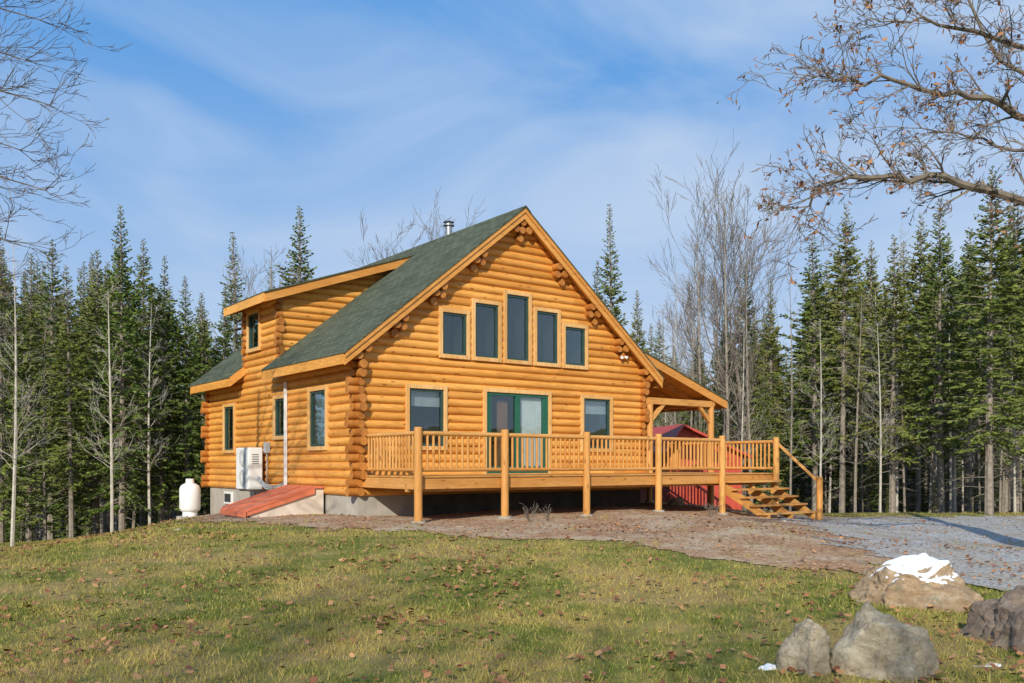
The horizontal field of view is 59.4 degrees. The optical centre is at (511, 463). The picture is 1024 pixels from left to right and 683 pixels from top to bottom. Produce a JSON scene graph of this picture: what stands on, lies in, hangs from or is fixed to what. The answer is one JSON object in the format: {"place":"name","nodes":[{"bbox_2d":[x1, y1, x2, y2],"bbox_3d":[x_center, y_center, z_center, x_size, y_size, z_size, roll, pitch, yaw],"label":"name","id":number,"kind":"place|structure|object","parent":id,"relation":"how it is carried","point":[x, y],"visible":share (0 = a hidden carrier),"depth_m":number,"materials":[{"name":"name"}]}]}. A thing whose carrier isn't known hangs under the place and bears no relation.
{"place":"outdoors","nodes":[
{"label":"outdoors","id":0,"kind":"place"},
{"bbox_2d":[0,440,1023,682],"bbox_3d":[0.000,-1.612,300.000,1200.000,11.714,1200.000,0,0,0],"label":"lawn ground","id":1,"kind":"structure","parent":0,"point":[325,558],"depth_m":9.75,"materials":[{"name":"green plant"}]},
{"bbox_2d":[0,236,60,545],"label":"birch tree","id":2,"kind":"object","parent":1,"relation":"on","point":[14,455],"visible":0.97,"depth_m":25.00,"materials":[{"name":"grey plant"}]},
{"bbox_2d":[0,226,63,542],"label":"spruce tree","id":3,"kind":"object","parent":1,"relation":"on","point":[3,470],"visible":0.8,"depth_m":26.91,"materials":[{"name":"green plant"}]},
{"bbox_2d":[9,315,76,539],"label":"birch tree","id":4,"kind":"object","parent":1,"relation":"on","point":[44,489],"visible":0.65,"depth_m":27.97,"materials":[{"name":"grey plant"}]},
{"bbox_2d":[6,239,88,539],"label":"spruce tree","id":5,"kind":"object","parent":1,"relation":"on","point":[51,536],"visible":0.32,"depth_m":33.86,"materials":[{"name":"green plant"}]},
{"bbox_2d":[3,252,92,541],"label":"spruce tree","id":6,"kind":"object","parent":1,"relation":"on","point":[30,510],"visible":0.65,"depth_m":29.88,"materials":[{"name":"green plant"}]},
{"bbox_2d":[0,0,132,336],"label":"bare maple tree","id":7,"kind":"object","parent":1,"relation":"on","point":[21,150],"visible":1,"depth_m":13.23,"materials":[{"name":"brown plant"}]},
{"bbox_2d":[31,265,108,537],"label":"spruce tree","id":8,"kind":"object","parent":1,"relation":"on","point":[69,476],"visible":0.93,"depth_m":27.38,"materials":[{"name":"green plant"}]},
{"bbox_2d":[38,250,145,534],"bbox_3d":[-14.365,-2.347,30.827,3.434,10.224,4.139,0,0,-23],"label":"spruce tree","id":9,"kind":"object","parent":1,"relation":"on","point":[93,319],"visible":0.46,"depth_m":30.89,"materials":[{"name":"green plant"}]},
{"bbox_2d":[65,283,150,532],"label":"birch tree","id":10,"kind":"object","parent":1,"relation":"on","point":[111,473],"visible":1,"depth_m":26.47,"materials":[{"name":"grey plant"}]},
{"bbox_2d":[62,204,171,530],"bbox_3d":[-12.221,-2.859,27.925,3.138,10.377,2.888,0,1,-21],"label":"spruce tree","id":11,"kind":"object","parent":1,"relation":"on","point":[135,342],"visible":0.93,"depth_m":27.79,"materials":[{"name":"green plant"}]},
{"bbox_2d":[99,239,178,526],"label":"spruce tree","id":12,"kind":"object","parent":1,"relation":"on","point":[142,284],"visible":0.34,"depth_m":32.94,"materials":[{"name":"green plant"}]},
{"bbox_2d":[106,299,179,523],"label":"birch tree","id":13,"kind":"object","parent":1,"relation":"on","point":[148,468],"visible":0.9,"depth_m":28.01,"materials":[{"name":"grey plant"}]},
{"bbox_2d":[113,314,172,527],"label":"birch tree","id":14,"kind":"object","parent":1,"relation":"on","point":[134,511],"visible":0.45,"depth_m":29.06,"materials":[{"name":"grey plant"}]},
{"bbox_2d":[125,255,204,523],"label":"spruce tree","id":15,"kind":"object","parent":1,"relation":"on","point":[165,328],"visible":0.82,"depth_m":29.43,"materials":[{"name":"green plant"}]},
{"bbox_2d":[143,331,195,519],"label":"birch tree","id":16,"kind":"object","parent":1,"relation":"on","point":[167,446],"visible":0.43,"depth_m":29.93,"materials":[{"name":"grey plant"}]},
{"bbox_2d":[142,276,209,516],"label":"spruce tree","id":17,"kind":"object","parent":1,"relation":"on","point":[192,435],"visible":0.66,"depth_m":29.79,"materials":[{"name":"green plant"}]},
{"bbox_2d":[176,479,200,519],"bbox_3d":[-9.847,1.237,27.456,0.776,1.570,0.776,0,0,22],"label":"propane tank","id":18,"kind":"object","parent":1,"relation":"on","point":[189,497],"visible":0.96,"depth_m":27.22,"materials":[{"name":"metal"}]},
{"bbox_2d":[169,293,222,514],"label":"spruce tree","id":19,"kind":"object","parent":1,"relation":"on","point":[202,337],"visible":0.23,"depth_m":33.95,"materials":[{"name":"green plant"}]},
{"bbox_2d":[193,284,235,513],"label":"spruce tree","id":20,"kind":"object","parent":1,"relation":"on","point":[225,352],"visible":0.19,"depth_m":32.97,"materials":[{"name":"green plant"}]},
{"bbox_2d":[208,232,246,366],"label":"spruce tree","id":21,"kind":"object","parent":1,"relation":"on","point":[236,329],"visible":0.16,"depth_m":43.79,"materials":[{"name":"green plant"}]},
{"bbox_2d":[210,245,312,351],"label":"bare maple tree","id":22,"kind":"object","parent":1,"relation":"on","point":[251,285],"visible":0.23,"depth_m":42.85,"materials":[{"name":"grey plant"}]},
{"bbox_2d":[246,246,293,296],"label":"birch tree","id":23,"kind":"object","parent":1,"relation":"on","point":[271,267],"visible":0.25,"depth_m":45.84,"materials":[{"name":"grey plant"}]},
{"bbox_2d":[267,267,274,289],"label":"spruce tree","id":24,"kind":"object","parent":1,"relation":"on","point":[270,279],"visible":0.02,"depth_m":49.60,"materials":[{"name":"green plant"}]},
{"bbox_2d":[220,485,323,517],"bbox_3d":[-5.707,1.158,21.347,1.920,1.284,1.660,0,0,-37],"label":"cellar bulkhead","id":25,"kind":"object","parent":1,"relation":"on","point":[284,500],"visible":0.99,"depth_m":20.97,"materials":[{"name":"concrete"}]},
{"bbox_2d":[220,485,323,516],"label":"red doors","id":26,"kind":"structure","parent":25,"relation":"in","point":[271,498],"depth_m":20.97,"materials":[{"name":"paint"}]},
{"bbox_2d":[274,206,317,285],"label":"spruce tree","id":27,"kind":"object","parent":1,"relation":"on","point":[299,260],"visible":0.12,"depth_m":45.83,"materials":[{"name":"green plant"}]},
{"bbox_2d":[343,187,485,266],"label":"bare maple tree","id":28,"kind":"object","parent":1,"relation":"on","point":[401,232],"visible":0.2,"depth_m":47.49,"materials":[{"name":"grey plant"}]},
{"bbox_2d":[430,216,455,236],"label":"birch tree","id":29,"kind":"object","parent":1,"relation":"on","point":[441,225],"visible":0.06,"depth_m":47.14,"materials":[{"name":"grey plant"}]},
{"bbox_2d":[189,205,822,522],"bbox_3d":[-0.706,-2.247,26.209,12.880,9.295,14.194,0,0,-37],"label":"log cabin","id":30,"kind":"object","parent":1,"relation":"on","point":[504,362],"visible":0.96,"depth_m":22.76,"materials":[{"name":"brown wood"}]},
{"bbox_2d":[224,493,230,501],"bbox_3d":[-8.433,1.000,26.612,0.013,0.240,0.490,0,0,-37],"label":"basement window pane","id":31,"kind":"structure","parent":30,"relation":"in","point":[227,497],"depth_m":26.59,"materials":[{"name":"black glass"}]},
{"bbox_2d":[224,491,232,503],"bbox_3d":[-8.407,1.000,26.631,0.048,0.360,0.650,0,0,-37],"label":"basement window frame","id":32,"kind":"structure","parent":30,"relation":"in","point":[225,492],"depth_m":26.43,"materials":[{"name":"white paint"}]},
{"bbox_2d":[236,447,265,495],"bbox_3d":[-7.066,0.330,24.350,0.536,1.540,0.968,0,0,-37],"label":"heat pump unit","id":33,"kind":"object","parent":30,"relation":"attached to","point":[248,465],"visible":0.98,"depth_m":23.99,"materials":[{"name":"white paint"}]},
{"bbox_2d":[227,297,554,447],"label":"window panes","id":34,"kind":"structure","parent":30,"relation":"in","point":[319,398],"depth_m":23.37,"materials":[{"name":"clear glass"}]},
{"bbox_2d":[497,400,506,465],"bbox_3d":[-0.393,-0.750,22.553,0.703,1.900,0.045,0,0,-41],"label":"interior door","id":35,"kind":"structure","parent":30,"relation":"in","point":[501,405],"depth_m":22.64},
{"bbox_2d":[0,226,1023,542],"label":"distant forest","id":36,"kind":"object","parent":1,"relation":"on","point":[830,472],"visible":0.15,"depth_m":40.45,"materials":[{"name":"green plant"}]},
{"bbox_2d":[0,511,1023,682],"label":"fallen leaves","id":37,"kind":"object","parent":1,"relation":"on","point":[500,678],"visible":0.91,"depth_m":9.94,"materials":[{"name":"brown plant"}]},
{"bbox_2d":[168,503,973,579],"bbox_3d":[-0.530,1.573,20.640,21.840,0.906,17.080,0,0,0],"label":"mulch bed","id":38,"kind":"object","parent":1,"relation":"on","point":[683,538],"visible":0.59,"depth_m":16.49,"materials":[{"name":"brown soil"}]},
{"bbox_2d":[520,501,538,521],"bbox_3d":[0.337,0.999,18.596,0.446,0.440,0.493,0,0,-7],"label":"dry shrub","id":39,"kind":"object","parent":38,"relation":"on","point":[527,514],"visible":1,"depth_m":18.56,"materials":[{"name":"brown plant"}]},
{"bbox_2d":[538,505,551,520],"bbox_3d":[0.706,1.023,18.849,0.284,0.394,0.327,0,0,42],"label":"dry shrub","id":40,"kind":"object","parent":38,"relation":"on","point":[547,516],"visible":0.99,"depth_m":18.86,"materials":[{"name":"brown plant"}]},
{"bbox_2d":[704,504,724,516],"bbox_3d":[4.613,1.047,20.813,0.350,0.417,0.564,0,0,-23],"label":"dry shrub","id":41,"kind":"object","parent":38,"relation":"on","point":[710,507],"visible":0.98,"depth_m":20.79,"materials":[{"name":"brown plant"}]},
{"bbox_2d":[592,262,609,303],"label":"spruce tree","id":42,"kind":"object","parent":1,"relation":"on","point":[595,283],"visible":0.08,"depth_m":47.54,"materials":[{"name":"green plant"}]},
{"bbox_2d":[597,204,628,325],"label":"spruce tree","id":43,"kind":"object","parent":1,"relation":"on","point":[611,291],"visible":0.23,"depth_m":41.70,"materials":[{"name":"green plant"}]},
{"bbox_2d":[630,290,660,420],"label":"spruce tree","id":44,"kind":"object","parent":1,"relation":"on","point":[639,333],"visible":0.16,"depth_m":45.94,"materials":[{"name":"green plant"}]},
{"bbox_2d":[644,326,670,426],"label":"spruce tree","id":45,"kind":"object","parent":1,"relation":"on","point":[651,349],"visible":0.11,"depth_m":39.99,"materials":[{"name":"green plant"}]},
{"bbox_2d":[668,497,683,505],"bbox_3d":[4.894,1.372,26.826,0.500,0.785,0.400,0,0,0],"label":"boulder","id":46,"kind":"object","parent":1,"relation":"on","point":[677,501],"visible":0.48,"depth_m":26.67,"materials":[{"name":"grey stone"}]},
{"bbox_2d":[641,424,751,509],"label":"red shed","id":47,"kind":"structure","parent":1,"relation":"on","point":[696,495],"depth_m":30.18,"materials":[{"name":"wood"}]},
{"bbox_2d":[699,458,730,508],"bbox_3d":[6.836,0.778,30.252,1.160,1.980,0.048,0,0,-12],"label":"shed door","id":48,"kind":"structure","parent":47,"relation":"in","point":[703,490],"depth_m":30.23,"materials":[{"name":"red wood"}]},
{"bbox_2d":[683,323,718,437],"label":"spruce tree","id":49,"kind":"object","parent":1,"relation":"on","point":[702,384],"visible":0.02,"depth_m":41.93,"materials":[{"name":"green plant"}]},
{"bbox_2d":[668,258,736,432],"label":"birch tree","id":50,"kind":"object","parent":1,"relation":"on","point":[693,350],"visible":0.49,"depth_m":36.94,"materials":[{"name":"grey plant"}]},
{"bbox_2d":[666,227,740,440],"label":"birch tree","id":51,"kind":"object","parent":1,"relation":"on","point":[699,360],"visible":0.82,"depth_m":35.01,"materials":[{"name":"grey plant"}]},
{"bbox_2d":[655,249,762,419],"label":"bare maple tree","id":52,"kind":"object","parent":1,"relation":"on","point":[695,315],"visible":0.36,"depth_m":42.60,"materials":[{"name":"grey plant"}]},
{"bbox_2d":[639,156,786,439],"bbox_3d":[8.352,-5.444,37.996,6.392,15.293,5.764,0,0,28],"label":"bare maple tree","id":53,"kind":"object","parent":1,"relation":"on","point":[727,276],"visible":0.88,"depth_m":37.09,"materials":[{"name":"grey plant"}]},
{"bbox_2d":[703,301,739,449],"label":"spruce tree","id":54,"kind":"object","parent":1,"relation":"on","point":[712,387],"visible":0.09,"depth_m":43.79,"materials":[{"name":"green plant"}]},
{"bbox_2d":[678,180,771,444],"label":"birch tree","id":55,"kind":"object","parent":1,"relation":"on","point":[727,395],"visible":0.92,"depth_m":35.14,"materials":[{"name":"grey plant"}]},
{"bbox_2d":[672,206,787,511],"bbox_3d":[9.367,-4.127,38.987,4.960,13.158,5.499,0,0,28],"label":"bare maple tree","id":56,"kind":"object","parent":1,"relation":"on","point":[738,359],"visible":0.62,"depth_m":39.06,"materials":[{"name":"grey plant"}]},
{"bbox_2d":[645,129,838,510],"bbox_3d":[9.111,-5.172,38.129,7.642,15.180,6.769,0,0,-41],"label":"bare maple tree","id":57,"kind":"object","parent":1,"relation":"on","point":[744,493],"visible":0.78,"depth_m":37.43,"materials":[{"name":"grey plant"}]},
{"bbox_2d":[713,266,776,499],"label":"spruce tree","id":58,"kind":"object","parent":1,"relation":"on","point":[738,364],"visible":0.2,"depth_m":39.87,"materials":[{"name":"green plant"}]},
{"bbox_2d":[715,252,786,502],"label":"birch tree","id":59,"kind":"object","parent":1,"relation":"on","point":[748,393],"visible":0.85,"depth_m":35.96,"materials":[{"name":"grey plant"}]},
{"bbox_2d":[758,663,775,669],"bbox_3d":[2.107,1.729,7.353,0.200,0.188,0.160,0,0,0],"label":"snow patch","id":60,"kind":"object","parent":1,"relation":"on","point":[767,666],"visible":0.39,"depth_m":7.34,"materials":[{"name":"white snow"}]},
{"bbox_2d":[743,280,810,511],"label":"spruce tree","id":61,"kind":"object","parent":1,"relation":"on","point":[779,370],"visible":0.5,"depth_m":37.92,"materials":[{"name":"green plant"}]},
{"bbox_2d":[764,283,833,510],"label":"birch tree","id":62,"kind":"object","parent":1,"relation":"on","point":[790,440],"visible":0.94,"depth_m":33.99,"materials":[{"name":"grey plant"}]},
{"bbox_2d":[776,618,830,676],"bbox_3d":[2.407,1.712,7.213,0.500,0.963,0.440,0,0,-20],"label":"boulder","id":63,"kind":"object","parent":1,"relation":"on","point":[805,645],"visible":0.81,"depth_m":7.08,"materials":[{"name":"grey stone"}]},
{"bbox_2d":[767,235,862,510],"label":"spruce tree","id":64,"kind":"object","parent":1,"relation":"on","point":[807,315],"visible":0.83,"depth_m":35.91,"materials":[{"name":"green plant"}]},
{"bbox_2d":[791,317,854,476],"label":"birch tree","id":65,"kind":"object","parent":1,"relation":"on","point":[820,430],"visible":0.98,"depth_m":33.00,"materials":[{"name":"grey plant"}]},
{"bbox_2d":[803,204,895,512],"bbox_3d":[12.995,-3.925,34.779,3.479,12.317,3.217,2,2,39],"label":"spruce tree","id":66,"kind":"object","parent":1,"relation":"on","point":[846,274],"visible":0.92,"depth_m":34.74,"materials":[{"name":"green plant"}]},
{"bbox_2d":[825,292,886,512],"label":"birch tree","id":67,"kind":"object","parent":1,"relation":"on","point":[855,463],"visible":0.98,"depth_m":33.01,"materials":[{"name":"grey plant"}]},
{"bbox_2d":[833,240,900,511],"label":"spruce tree","id":68,"kind":"object","parent":1,"relation":"on","point":[874,285],"visible":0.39,"depth_m":37.93,"materials":[{"name":"green plant"}]},
{"bbox_2d":[716,0,1023,285],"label":"oak tree","id":69,"kind":"object","parent":1,"relation":"on","point":[897,177],"visible":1,"depth_m":12.54,"materials":[{"name":"brown plant"}]},
{"bbox_2d":[830,601,938,682],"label":"boulder","id":70,"kind":"object","parent":1,"relation":"on","point":[872,642],"visible":0.94,"depth_m":6.89,"materials":[{"name":"grey stone"}]},
{"bbox_2d":[858,317,911,512],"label":"birch tree","id":71,"kind":"object","parent":1,"relation":"on","point":[880,479],"visible":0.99,"depth_m":31.95,"materials":[{"name":"grey plant"}]},
{"bbox_2d":[840,235,937,512],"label":"spruce tree","id":72,"kind":"object","parent":1,"relation":"on","point":[890,315],"visible":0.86,"depth_m":32.96,"materials":[{"name":"green plant"}]},
{"bbox_2d":[866,305,929,511],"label":"birch tree","id":73,"kind":"object","parent":1,"relation":"on","point":[904,498],"visible":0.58,"depth_m":33.05,"materials":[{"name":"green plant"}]},
{"bbox_2d":[847,553,983,612],"bbox_3d":[4.608,1.672,10.363,1.500,1.258,1.150,0,0,12],"label":"boulder","id":74,"kind":"object","parent":1,"relation":"on","point":[922,580],"visible":0.55,"depth_m":10.12,"materials":[{"name":"beige stone"}]},
{"bbox_2d":[880,212,960,512],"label":"spruce tree","id":75,"kind":"object","parent":1,"relation":"on","point":[913,272],"visible":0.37,"depth_m":35.91,"materials":[{"name":"green plant"}]},
{"bbox_2d":[913,335,956,512],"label":"conifer tree","id":76,"kind":"object","parent":1,"relation":"on","point":[930,491],"visible":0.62,"depth_m":32.03,"materials":[{"name":"green plant"}]},
{"bbox_2d":[894,200,1001,512],"bbox_3d":[15.307,-3.688,31.853,3.460,11.320,3.032,-1,2,6],"label":"spruce tree","id":77,"kind":"object","parent":1,"relation":"on","point":[941,356],"visible":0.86,"depth_m":31.71,"materials":[{"name":"green plant"}]},
{"bbox_2d":[917,288,985,512],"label":"birch tree","id":78,"kind":"object","parent":1,"relation":"on","point":[954,496],"visible":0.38,"depth_m":31.98,"materials":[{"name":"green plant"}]},
{"bbox_2d":[916,227,1011,511],"bbox_3d":[17.676,-3.506,35.004,3.572,11.358,3.303,0,1,35],"label":"spruce tree","id":79,"kind":"object","parent":1,"relation":"on","point":[968,482],"visible":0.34,"depth_m":34.91,"materials":[{"name":"green plant"}]},
{"bbox_2d":[944,331,1000,511],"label":"conifer tree","id":80,"kind":"object","parent":1,"relation":"on","point":[979,454],"visible":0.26,"depth_m":31.02,"materials":[{"name":"green plant"}]},
{"bbox_2d":[933,165,1023,514],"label":"spruce tree","id":81,"kind":"object","parent":1,"relation":"on","point":[991,309],"visible":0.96,"depth_m":27.88,"materials":[{"name":"green plant"}]},
{"bbox_2d":[956,585,1023,655],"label":"boulder","id":82,"kind":"object","parent":1,"relation":"on","point":[1000,621],"visible":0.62,"depth_m":8.30,"materials":[{"name":"grey stone"}]},
{"bbox_2d":[980,662,1000,666],"bbox_3d":[3.943,1.721,7.435,0.420,0.131,0.200,0,0,-30],"label":"snow patch","id":83,"kind":"object","parent":1,"relation":"on","point":[998,664],"visible":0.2,"depth_m":7.40,"materials":[{"name":"white snow"}]},
{"bbox_2d":[959,190,1023,512],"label":"spruce tree","id":84,"kind":"object","parent":1,"relation":"on","point":[1014,253],"visible":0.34,"depth_m":30.87,"materials":[{"name":"green plant"}]},
{"bbox_2d":[973,343,1020,512],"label":"conifer tree","id":85,"kind":"object","parent":1,"relation":"on","point":[1000,479],"visible":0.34,"depth_m":28.98,"materials":[{"name":"green plant"}]},
{"bbox_2d":[977,245,1023,491],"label":"spruce tree","id":86,"kind":"object","parent":1,"relation":"on","point":[1017,360],"visible":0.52,"depth_m":29.32,"materials":[{"name":"green plant"}]},
{"bbox_2d":[981,326,1023,512],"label":"birch tree","id":87,"kind":"object","parent":1,"relation":"on","point":[1014,484],"visible":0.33,"depth_m":29.99,"materials":[{"name":"grey plant"}]},
{"bbox_2d":[0,0,1023,422],"label":"sky","id":88,"kind":"structure","parent":0,"point":[226,116],"materials":[{"name":"blue"}]},
{"bbox_2d":[765,515,1023,590],"bbox_3d":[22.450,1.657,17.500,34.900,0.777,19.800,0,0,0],"label":"gravel driveway","id":89,"kind":"structure","parent":0,"point":[967,530],"depth_m":17.81,"materials":[{"name":"grey gravel"}]}
]}

